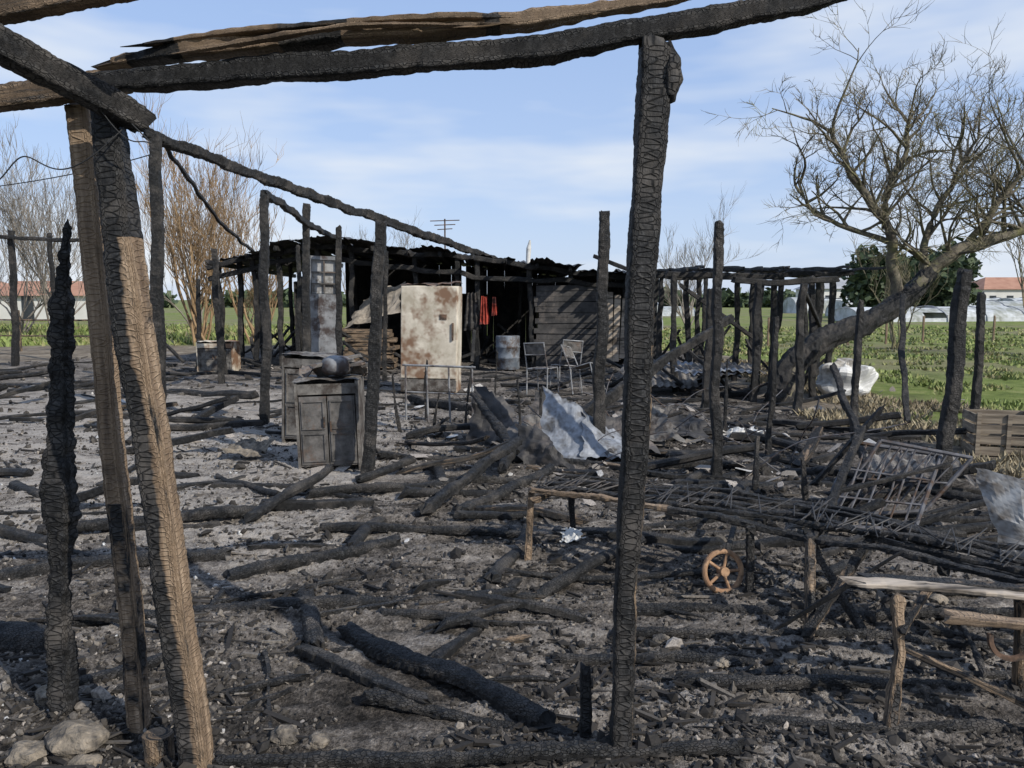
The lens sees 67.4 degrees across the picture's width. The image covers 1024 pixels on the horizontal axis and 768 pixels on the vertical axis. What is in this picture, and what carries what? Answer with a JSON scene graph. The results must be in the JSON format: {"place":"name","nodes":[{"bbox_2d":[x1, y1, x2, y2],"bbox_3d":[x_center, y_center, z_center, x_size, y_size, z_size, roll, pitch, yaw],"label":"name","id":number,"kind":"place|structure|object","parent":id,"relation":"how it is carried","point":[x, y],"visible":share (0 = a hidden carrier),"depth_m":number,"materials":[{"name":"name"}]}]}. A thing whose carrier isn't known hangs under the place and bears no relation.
{"place":"outdoors","nodes":[
{"label":"outdoors","id":0,"kind":"place"},
{"bbox_2d":[0,296,87,318],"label":"walls","id":1,"kind":"structure","parent":0,"point":[81,313],"depth_m":58.73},
{"bbox_2d":[0,0,137,24],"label":"scorched roof beam","id":2,"kind":"structure","parent":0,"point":[16,11],"depth_m":2.18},
{"bbox_2d":[0,300,1023,767],"bbox_3d":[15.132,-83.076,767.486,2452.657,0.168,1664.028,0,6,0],"label":"ground","id":3,"kind":"structure","parent":0,"point":[364,726],"depth_m":4.50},
{"bbox_2d":[7,229,19,365],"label":"charred post","id":4,"kind":"object","parent":3,"relation":"on","point":[15,336],"visible":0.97,"depth_m":18.86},
{"bbox_2d":[0,620,46,654],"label":"charred log","id":5,"kind":"object","parent":3,"relation":"on","point":[18,636],"visible":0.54,"depth_m":3.54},
{"bbox_2d":[4,740,48,767],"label":"stone","id":6,"kind":"object","parent":3,"relation":"on","point":[24,753],"visible":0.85,"depth_m":2.79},
{"bbox_2d":[0,144,81,333],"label":"bare tree","id":7,"kind":"object","parent":3,"relation":"on","point":[30,316],"visible":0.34,"depth_m":35.98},
{"bbox_2d":[38,219,82,714],"bbox_3d":[-1.740,0.393,2.968,0.204,2.029,0.104,0,6,0],"label":"charred post","id":8,"kind":"object","parent":3,"relation":"on","point":[61,515],"visible":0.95,"depth_m":2.94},
{"bbox_2d":[0,114,149,323],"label":"bare tree","id":9,"kind":"object","parent":3,"relation":"on","point":[12,218],"visible":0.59,"depth_m":31.85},
{"bbox_2d":[44,719,109,758],"bbox_3d":[-1.627,1.337,2.886,0.227,0.130,0.206,0,6,0],"label":"stone","id":10,"kind":"object","parent":3,"relation":"on","point":[70,739],"visible":0.91,"depth_m":2.83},
{"bbox_2d":[64,103,151,733],"bbox_3d":[-1.493,0.195,2.861,0.170,2.428,0.085,0,6,0],"label":"scorched timber post","id":11,"kind":"object","parent":3,"relation":"on","point":[118,498],"visible":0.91,"depth_m":2.83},
{"bbox_2d":[0,69,132,112],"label":"scorched roof beam","id":12,"kind":"structure","parent":11,"relation":"on","point":[20,95],"depth_m":2.63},
{"bbox_2d":[0,548,234,580],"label":"charred log","id":13,"kind":"object","parent":3,"relation":"on","point":[43,568],"visible":0.42,"depth_m":4.68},
{"bbox_2d":[35,505,256,534],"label":"charred log","id":14,"kind":"object","parent":3,"relation":"on","point":[198,514],"visible":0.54,"depth_m":5.58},
{"bbox_2d":[90,110,213,767],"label":"scorched timber post","id":15,"kind":"object","parent":3,"relation":"on","point":[127,281],"visible":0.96,"depth_m":2.58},
{"bbox_2d":[0,23,156,132],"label":"charred rafter","id":16,"kind":"object","parent":15,"relation":"on","point":[28,59],"visible":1,"depth_m":2.32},
{"bbox_2d":[148,133,166,399],"bbox_3d":[-5.134,-1.510,11.102,0.323,4.111,0.196,0,6,0],"label":"charred post","id":17,"kind":"object","parent":3,"relation":"on","point":[157,254],"visible":0.73,"depth_m":11.00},
{"bbox_2d":[164,141,255,254],"bbox_3d":[-5.615,-3.292,14.879,0.103,1.296,7.852,-1,6,-9],"label":"charred rafter","id":18,"kind":"object","parent":17,"relation":"attached to","point":[187,177],"visible":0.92,"depth_m":13.23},
{"bbox_2d":[142,128,497,257],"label":"charred ridge beam","id":19,"kind":"structure","parent":17,"relation":"on","point":[224,163],"depth_m":13.27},
{"bbox_2d":[141,727,174,766],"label":"sawn stump","id":20,"kind":"object","parent":3,"relation":"on","point":[158,743],"visible":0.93,"depth_m":2.75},
{"bbox_2d":[0,322,345,346],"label":"weeds","id":21,"kind":"object","parent":3,"relation":"on","point":[180,334],"visible":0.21,"depth_m":33.61,"materials":[{"name":"green plant"}]},
{"bbox_2d":[130,93,285,344],"bbox_3d":[-11.485,-5.859,27.660,5.962,8.930,9.866,0,6,0],"label":"osier bush","id":22,"kind":"object","parent":3,"relation":"on","point":[193,249],"visible":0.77,"depth_m":27.29,"materials":[{"name":"brown plant"}]},
{"bbox_2d":[196,340,240,371],"bbox_3d":[-6.600,-0.618,17.283,0.830,0.736,0.537,0,6,0],"label":"burnt metal cabinet","id":23,"kind":"object","parent":3,"relation":"on","point":[206,354],"visible":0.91,"depth_m":17.06,"materials":[{"name":"metal"}]},
{"bbox_2d":[211,248,225,383],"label":"charred post","id":24,"kind":"object","parent":3,"relation":"on","point":[219,338],"visible":0.91,"depth_m":14.91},
{"bbox_2d":[236,255,244,364],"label":"charred post","id":25,"kind":"object","parent":3,"relation":"on","point":[240,314],"visible":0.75,"depth_m":18.87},
{"bbox_2d":[199,187,296,343],"bbox_3d":[-9.879,-4.736,29.234,4.807,6.360,4.897,4,7,32],"label":"osier bush","id":26,"kind":"object","parent":3,"relation":"on","point":[270,285],"visible":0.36,"depth_m":28.82,"materials":[{"name":"brown plant"}]},
{"bbox_2d":[222,437,276,456],"bbox_3d":[-2.742,0.652,7.957,0.503,0.142,0.489,2,6,14],"label":"torn paper sack","id":27,"kind":"object","parent":3,"relation":"on","point":[251,447],"visible":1,"depth_m":8.00,"materials":[{"name":"paper"}]},
{"bbox_2d":[258,193,271,424],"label":"charred post","id":28,"kind":"object","parent":3,"relation":"on","point":[266,324],"visible":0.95,"depth_m":9.88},
{"bbox_2d":[260,190,335,239],"bbox_3d":[-3.498,-2.788,13.241,0.180,0.191,7.134,-1,6,-5],"label":"charred rafter","id":29,"kind":"object","parent":28,"relation":"on","point":[286,208],"visible":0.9,"depth_m":11.87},
{"bbox_2d":[270,724,298,745],"bbox_3d":[-0.861,1.328,2.905,0.109,0.071,0.090,0,6,0],"label":"stone","id":30,"kind":"object","parent":3,"relation":"on","point":[283,735],"visible":1,"depth_m":2.88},
{"bbox_2d":[71,586,517,627],"bbox_3d":[-1.123,1.188,4.088,2.322,0.128,0.128,-1,6,-8],"label":"charred log","id":31,"kind":"object","parent":3,"relation":"on","point":[332,601],"visible":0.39,"depth_m":4.05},
{"bbox_2d":[296,245,301,351],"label":"charred post","id":32,"kind":"object","parent":3,"relation":"on","point":[298,307],"visible":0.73,"depth_m":16.67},
{"bbox_2d":[301,203,311,351],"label":"charred post","id":33,"kind":"object","parent":3,"relation":"on","point":[306,313],"visible":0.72,"depth_m":13.40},
{"bbox_2d":[282,351,339,441],"bbox_3d":[-2.356,0.144,8.987,0.540,1.041,0.487,3,7,8],"label":"burnt metal cabinet","id":34,"kind":"object","parent":3,"relation":"on","point":[293,362],"visible":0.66,"depth_m":8.80,"materials":[{"name":"metal"}]},
{"bbox_2d":[297,587,325,649],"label":"charred log","id":35,"kind":"object","parent":3,"relation":"on","point":[311,623],"visible":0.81,"depth_m":3.78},
{"bbox_2d":[223,534,401,580],"bbox_3d":[-1.227,1.108,4.846,1.122,0.142,0.142,-4,7,-29],"label":"charred log","id":36,"kind":"object","parent":3,"relation":"on","point":[275,564],"visible":0.9,"depth_m":4.78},
{"bbox_2d":[310,255,336,354],"bbox_3d":[-3.642,-1.354,14.896,0.630,2.237,0.052,0,8,-5],"label":"burnt metal door","id":37,"kind":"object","parent":3,"relation":"on","point":[323,313],"visible":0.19,"depth_m":14.89,"materials":[{"name":"grey paint"}]},
{"bbox_2d":[311,259,335,293],"bbox_3d":[-3.621,-2.090,14.831,0.500,0.680,0.009,0,8,-5],"label":"window","id":38,"kind":"structure","parent":37,"relation":"attached to","point":[316,265],"depth_m":14.83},
{"bbox_2d":[292,374,364,468],"bbox_3d":[-1.789,0.363,7.631,0.630,0.904,0.537,-2,6,-4],"label":"burnt metal cabinet","id":39,"kind":"object","parent":3,"relation":"on","point":[330,415],"visible":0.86,"depth_m":7.40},
{"bbox_2d":[298,354,367,377],"bbox_3d":[-1.748,-0.172,7.567,0.699,0.236,0.380,0,6,0],"label":"burnt scrap pile","id":40,"kind":"object","parent":39,"relation":"on","point":[360,367],"visible":0.69,"depth_m":7.56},
{"bbox_2d":[321,355,351,374],"bbox_3d":[-1.718,-0.187,7.526,0.297,0.188,0.314,0,6,0],"label":"burnt cooking pot","id":41,"kind":"object","parent":39,"relation":"on","point":[335,365],"visible":0.98,"depth_m":7.41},
{"bbox_2d":[335,225,342,355],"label":"charred post","id":42,"kind":"object","parent":3,"relation":"on","point":[339,300],"visible":0.78,"depth_m":14.31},
{"bbox_2d":[360,220,386,473],"bbox_3d":[-1.288,-0.240,7.102,0.301,2.512,0.161,0,6,0],"label":"charred post","id":43,"kind":"object","parent":3,"relation":"on","point":[373,379],"visible":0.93,"depth_m":7.07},
{"bbox_2d":[382,250,388,381],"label":"charred post","id":44,"kind":"object","parent":3,"relation":"on","point":[384,343],"visible":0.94,"depth_m":15.42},
{"bbox_2d":[166,236,625,371],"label":"burnt wooden shed","id":45,"kind":"structure","parent":3,"relation":"on","point":[549,303],"depth_m":18.58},
{"bbox_2d":[464,292,480,330],"bbox_3d":[-0.948,-1.728,18.310,0.416,0.937,0.138,1,6,8],"label":"hanging dark coat","id":46,"kind":"object","parent":45,"relation":"hanging from","point":[472,319],"visible":1,"depth_m":18.32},
{"bbox_2d":[305,475,513,498],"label":"charred log","id":47,"kind":"object","parent":3,"relation":"on","point":[376,487],"visible":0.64,"depth_m":6.43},
{"bbox_2d":[319,521,520,537],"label":"charred log","id":48,"kind":"object","parent":3,"relation":"on","point":[455,530],"visible":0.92,"depth_m":5.35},
{"bbox_2d":[400,281,462,392],"bbox_3d":[-1.433,-0.858,13.656,1.048,1.958,0.697,2,6,3],"label":"burnt refrigerator","id":49,"kind":"object","parent":3,"relation":"on","point":[431,323],"visible":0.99,"depth_m":13.35,"materials":[{"name":"metal"}]},
{"bbox_2d":[402,364,475,421],"bbox_3d":[-0.970,0.159,10.201,0.994,0.845,0.034,1,6,9],"label":"metal railing","id":50,"kind":"object","parent":3,"relation":"on","point":[444,366],"visible":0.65,"depth_m":10.19,"materials":[{"name":"metal"}]},
{"bbox_2d":[336,621,556,726],"bbox_3d":[-0.346,1.261,3.370,1.290,0.146,0.145,5,8,39],"label":"charred log","id":51,"kind":"object","parent":3,"relation":"on","point":[514,705],"visible":0.98,"depth_m":3.27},
{"bbox_2d":[359,687,573,735],"bbox_3d":[-0.193,1.322,3.062,0.884,0.122,0.090,2,7,15],"label":"charred log","id":52,"kind":"object","parent":3,"relation":"on","point":[377,696],"visible":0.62,"depth_m":3.08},
{"bbox_2d":[419,436,522,514],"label":"fallen charred beam","id":53,"kind":"structure","parent":3,"relation":"on","point":[432,505],"depth_m":6.38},
{"bbox_2d":[149,287,795,307],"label":"distant tree line","id":54,"kind":"object","parent":3,"relation":"on","point":[727,298],"visible":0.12,"depth_m":150.75,"materials":[{"name":"green plant"}]},
{"bbox_2d":[211,737,743,767],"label":"charred log","id":55,"kind":"object","parent":3,"relation":"on","point":[549,750],"visible":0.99,"depth_m":2.73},
{"bbox_2d":[466,385,513,443],"bbox_3d":[-0.202,0.366,8.825,0.642,0.680,0.472,3,7,29],"label":"crumpled metal sheet","id":56,"kind":"object","parent":3,"relation":"on","point":[501,409],"visible":0.65,"depth_m":8.88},
{"bbox_2d":[469,391,515,473],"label":"fallen charred beam","id":57,"kind":"structure","parent":3,"relation":"on","point":[500,430],"depth_m":8.05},
{"bbox_2d":[0,310,995,350],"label":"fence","id":58,"kind":"object","parent":3,"relation":"on","point":[768,325],"visible":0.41,"depth_m":24.35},
{"bbox_2d":[376,450,620,464],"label":"charred log","id":59,"kind":"object","parent":3,"relation":"on","point":[385,455],"visible":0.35,"depth_m":7.88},
{"bbox_2d":[455,463,555,510],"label":"charred log","id":60,"kind":"object","parent":3,"relation":"on","point":[548,469],"visible":0.89,"depth_m":6.36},
{"bbox_2d":[495,335,519,369],"bbox_3d":[-0.100,-0.743,18.027,0.590,0.780,0.590,0,6,0],"label":"metal drum","id":61,"kind":"object","parent":3,"relation":"on","point":[507,348],"visible":0.93,"depth_m":17.79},
{"bbox_2d":[0,355,1021,767],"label":"charcoal chunks","id":62,"kind":"object","parent":3,"relation":"on","point":[650,739],"visible":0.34,"depth_m":3.50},
{"bbox_2d":[0,348,1023,727],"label":"charred timber debris","id":63,"kind":"object","parent":3,"relation":"on","point":[978,522],"visible":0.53,"depth_m":5.63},
{"bbox_2d":[579,411,621,458],"bbox_3d":[0.998,0.521,7.918,0.650,0.444,0.564,0,6,0],"label":"crumpled metal sheet","id":64,"kind":"object","parent":63,"relation":"on","point":[593,446],"visible":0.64,"depth_m":7.84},
{"bbox_2d":[866,451,977,486],"bbox_3d":[3.592,0.738,6.889,0.853,0.165,0.732,2,7,16],"label":"corrugated roof sheet","id":65,"kind":"object","parent":63,"relation":"on","point":[916,460],"visible":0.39,"depth_m":6.89,"materials":[{"name":"metal"}]},
{"bbox_2d":[976,468,1023,557],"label":"curved metal sheet","id":66,"kind":"object","parent":63,"relation":"on","point":[1003,496],"visible":0.86,"depth_m":4.68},
{"bbox_2d":[0,411,1023,767],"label":"charcoal rubble","id":67,"kind":"object","parent":3,"relation":"on","point":[6,679],"visible":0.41,"depth_m":3.53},
{"bbox_2d":[0,355,1023,767],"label":"charred splinters","id":68,"kind":"object","parent":3,"relation":"on","point":[462,739],"visible":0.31,"depth_m":3.39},
{"bbox_2d":[523,342,558,394],"bbox_3d":[0.512,-0.280,13.432,0.424,0.912,0.494,0,6,30],"label":"metal chair","id":69,"kind":"object","parent":3,"relation":"on","point":[536,349],"visible":0.95,"depth_m":13.26,"materials":[{"name":"grey paint"}]},
{"bbox_2d":[515,423,574,468],"bbox_3d":[0.325,0.629,7.546,0.734,0.420,0.281,3,7,24],"label":"crumpled metal sheet","id":70,"kind":"object","parent":3,"relation":"on","point":[537,446],"visible":0.89,"depth_m":7.55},
{"bbox_2d":[540,385,588,459],"bbox_3d":[0.529,0.404,7.947,0.622,0.706,0.514,2,7,20],"label":"crumpled metal sheet","id":71,"kind":"object","parent":3,"relation":"on","point":[561,419],"visible":0.82,"depth_m":8.01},
{"bbox_2d":[579,662,591,738],"bbox_3d":[0.278,1.219,2.890,0.051,0.346,0.051,0,6,0],"label":"charred stake","id":72,"kind":"object","parent":3,"relation":"on","point":[585,724],"visible":0.9,"depth_m":2.87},
{"bbox_2d":[592,210,609,433],"bbox_3d":[0.916,-0.427,7.928,0.167,2.684,0.167,0,6,0],"label":"charred post","id":73,"kind":"object","parent":3,"relation":"on","point":[598,374],"visible":0.85,"depth_m":7.85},
{"bbox_2d":[271,395,976,541],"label":"ash paper scraps","id":74,"kind":"object","parent":3,"relation":"on","point":[474,449],"visible":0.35,"depth_m":7.39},
{"bbox_2d":[508,515,754,543],"bbox_3d":[0.994,1.010,5.436,2.142,0.111,0.110,-2,7,-17],"label":"charred log","id":75,"kind":"object","parent":3,"relation":"on","point":[691,522],"visible":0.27,"depth_m":5.45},
{"bbox_2d":[609,34,670,746],"bbox_3d":[0.434,0.139,2.654,0.169,2.578,0.125,0,6,0],"label":"charred post","id":76,"kind":"object","parent":3,"relation":"on","point":[651,119],"visible":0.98,"depth_m":2.58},
{"bbox_2d":[88,0,846,93],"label":"charred roof beam","id":77,"kind":"structure","parent":76,"relation":"on","point":[538,50],"depth_m":2.50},
{"bbox_2d":[91,0,689,70],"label":"scorched roof plank","id":78,"kind":"object","parent":77,"relation":"on","point":[532,20],"visible":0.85,"depth_m":2.51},
{"bbox_2d":[168,22,511,53],"bbox_3d":[-0.547,-1.115,2.466,1.148,0.112,0.052,0,6,-2],"label":"scorched roof plank","id":79,"kind":"object","parent":78,"relation":"on","point":[268,38],"visible":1,"depth_m":2.46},
{"bbox_2d":[120,6,615,46],"bbox_3d":[-0.454,-1.170,2.500,1.651,0.145,0.073,0,6,-1],"label":"scorched roof plank","id":80,"kind":"object","parent":78,"relation":"on","point":[256,30],"visible":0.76,"depth_m":2.48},
{"bbox_2d":[666,39,683,103],"bbox_3d":[0.526,-1.015,2.507,0.065,0.203,0.074,0,6,0],"label":"charred post knot","id":81,"kind":"object","parent":76,"relation":"attached to","point":[675,79],"visible":0.69,"depth_m":2.48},
{"bbox_2d":[614,403,684,442],"bbox_3d":[1.548,0.452,8.866,0.738,0.383,0.817,0,6,0],"label":"crumpled metal sheet","id":82,"kind":"object","parent":3,"relation":"on","point":[660,422],"visible":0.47,"depth_m":8.79,"materials":[{"name":"metal"}]},
{"bbox_2d":[551,650,755,668],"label":"charred log","id":83,"kind":"object","parent":3,"relation":"on","point":[603,659],"visible":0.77,"depth_m":3.51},
{"bbox_2d":[582,314,734,415],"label":"fallen charred beam","id":84,"kind":"structure","parent":3,"relation":"on","point":[614,394],"depth_m":9.04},
{"bbox_2d":[620,363,697,388],"bbox_3d":[2.618,-0.146,13.605,1.450,0.380,1.136,0,6,0],"label":"corrugated roof sheet","id":85,"kind":"object","parent":3,"relation":"on","point":[660,378],"visible":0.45,"depth_m":13.55,"materials":[{"name":"metal"}]},
{"bbox_2d":[443,374,907,480],"bbox_3d":[1.280,0.346,8.568,4.277,0.706,4.406,0,6,0],"label":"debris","id":86,"kind":"object","parent":3,"relation":"on","point":[740,443],"visible":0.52,"depth_m":7.79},
{"bbox_2d":[660,405,712,443],"bbox_3d":[2.013,0.468,9.231,0.675,0.348,1.005,0,6,0],"label":"crumpled metal sheet","id":87,"kind":"object","parent":3,"relation":"on","point":[697,425],"visible":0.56,"depth_m":9.21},
{"bbox_2d":[658,183,762,326],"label":"bare tree","id":88,"kind":"object","parent":3,"relation":"on","point":[667,293],"visible":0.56,"depth_m":43.56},
{"bbox_2d":[709,220,724,475],"bbox_3d":[1.853,-0.227,6.928,0.139,2.466,0.134,0,6,0],"label":"charred post","id":89,"kind":"object","parent":3,"relation":"on","point":[716,468],"visible":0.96,"depth_m":6.88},
{"bbox_2d":[702,486,750,592],"bbox_3d":[1.459,0.952,4.845,0.205,0.288,1.485,3,7,26],"label":"rusty cart wheel","id":90,"kind":"object","parent":3,"relation":"on","point":[723,570],"visible":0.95,"depth_m":4.26,"materials":[{"name":"rusted iron"}]},
{"bbox_2d":[593,254,885,413],"bbox_3d":[4.611,-1.313,15.144,5.277,2.905,8.778,0,6,0],"label":"burnt pergola frame","id":91,"kind":"object","parent":3,"relation":"on","point":[806,279],"visible":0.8,"depth_m":13.50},
{"bbox_2d":[648,459,856,475],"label":"charred log","id":92,"kind":"object","parent":3,"relation":"on","point":[817,470],"visible":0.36,"depth_m":7.31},
{"bbox_2d":[765,316,778,454],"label":"charred post","id":93,"kind":"object","parent":3,"relation":"on","point":[771,410],"visible":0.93,"depth_m":8.12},
{"bbox_2d":[524,472,1023,641],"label":"charred slatted bench","id":94,"kind":"object","parent":3,"relation":"on","point":[939,549],"visible":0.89,"depth_m":4.08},
{"bbox_2d":[609,626,1007,650],"bbox_3d":[1.402,1.227,3.714,1.850,0.115,0.092,1,6,6],"label":"charred log","id":95,"kind":"object","parent":3,"relation":"on","point":[684,632],"visible":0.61,"depth_m":3.68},
{"bbox_2d":[636,602,1013,620],"bbox_3d":[1.603,1.168,3.946,2.053,0.145,0.111,1,6,6],"label":"charred log","id":96,"kind":"object","parent":3,"relation":"on","point":[655,610],"visible":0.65,"depth_m":3.94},
{"bbox_2d":[673,671,989,693],"bbox_3d":[1.349,1.255,3.212,1.337,0.085,0.100,0,6,4],"label":"charred log","id":97,"kind":"object","parent":3,"relation":"on","point":[778,682],"visible":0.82,"depth_m":3.19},
{"bbox_2d":[662,326,1023,427],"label":"grass","id":98,"kind":"structure","parent":3,"relation":"on","point":[912,356],"depth_m":22.45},
{"bbox_2d":[816,358,878,396],"bbox_3d":[5.625,-0.093,12.912,0.979,0.668,0.746,3,7,24],"label":"white tarpaulin bundle","id":99,"kind":"object","parent":3,"relation":"on","point":[826,382],"visible":0.72,"depth_m":12.83,"materials":[{"name":"plastic"}]},
{"bbox_2d":[829,362,877,491],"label":"fallen charred beam","id":100,"kind":"structure","parent":3,"relation":"on","point":[845,405],"depth_m":7.44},
{"bbox_2d":[849,299,864,437],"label":"charred post","id":101,"kind":"object","parent":3,"relation":"on","point":[857,353],"visible":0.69,"depth_m":8.42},
{"bbox_2d":[700,715,1017,734],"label":"charred log","id":102,"kind":"object","parent":3,"relation":"on","point":[981,726],"visible":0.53,"depth_m":2.93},
{"bbox_2d":[704,0,1023,402],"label":"bare leaning tree","id":103,"kind":"object","parent":3,"relation":"on","point":[819,342],"visible":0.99,"depth_m":12.48,"materials":[{"name":"brown plant"}]},
{"bbox_2d":[722,359,1023,479],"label":"dry grass","id":104,"kind":"structure","parent":3,"relation":"on","point":[1013,467],"depth_m":10.53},
{"bbox_2d":[809,404,950,534],"bbox_3d":[2.414,0.644,5.472,1.451,0.876,0.912,-6,9,-44],"label":"metal bed frame","id":105,"kind":"object","parent":3,"relation":"on","point":[852,445],"visible":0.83,"depth_m":5.57,"materials":[{"name":"metal"}]},
{"bbox_2d":[847,222,947,348],"bbox_3d":[12.905,-3.371,26.137,2.937,4.323,4.386,2,7,21],"label":"bare tree","id":106,"kind":"object","parent":3,"relation":"on","point":[891,325],"visible":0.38,"depth_m":25.62,"materials":[{"name":"brown plant"}]},
{"bbox_2d":[773,550,1023,726],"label":"wooden trestle","id":107,"kind":"object","parent":3,"relation":"on","point":[926,587],"visible":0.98,"depth_m":2.98,"materials":[{"name":"brown wood"}]},
{"bbox_2d":[834,307,967,321],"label":"polytunnel greenhouse","id":108,"kind":"object","parent":3,"relation":"on","point":[846,312],"visible":0.44,"depth_m":56.22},
{"bbox_2d":[898,293,910,422],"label":"wooden post","id":109,"kind":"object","parent":3,"relation":"on","point":[904,373],"depth_m":10.48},
{"bbox_2d":[836,439,973,517],"bbox_3d":[2.854,0.708,5.665,1.018,0.580,0.190,1,6,9],"label":"metal bed frame","id":110,"kind":"object","parent":3,"relation":"on","point":[946,486],"visible":0.68,"depth_m":5.64,"materials":[{"name":"metal"}]},
{"bbox_2d":[839,237,982,307],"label":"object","id":111,"kind":"object","parent":3,"relation":"on","point":[856,288],"visible":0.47,"depth_m":64.74,"materials":[{"name":"green plant"}]},
{"bbox_2d":[933,268,972,489],"bbox_3d":[3.650,0.057,6.377,0.188,2.025,0.139,0,6,0],"label":"charred post","id":112,"kind":"object","parent":3,"relation":"on","point":[951,401],"visible":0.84,"depth_m":6.32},
{"bbox_2d":[911,305,1023,321],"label":"polytunnel greenhouse","id":113,"kind":"object","parent":3,"relation":"on","point":[1007,313],"visible":0.34,"depth_m":57.54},
{"bbox_2d":[970,292,985,408],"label":"charred post","id":114,"kind":"object","parent":3,"relation":"on","point":[976,391],"visible":0.83,"depth_m":9.96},
{"bbox_2d":[960,408,1023,456],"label":"wooden crate","id":115,"kind":"object","parent":3,"relation":"on","point":[1008,431],"visible":0.79,"depth_m":8.00,"materials":[{"name":"brown wood"}]},
{"bbox_2d":[0,0,1023,299],"label":"sky","id":116,"kind":"structure","parent":0,"point":[517,156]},
{"bbox_2d":[972,277,1023,289],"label":"roof","id":117,"kind":"structure","parent":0,"point":[998,283],"depth_m":109.16,"materials":[{"name":"tile"}]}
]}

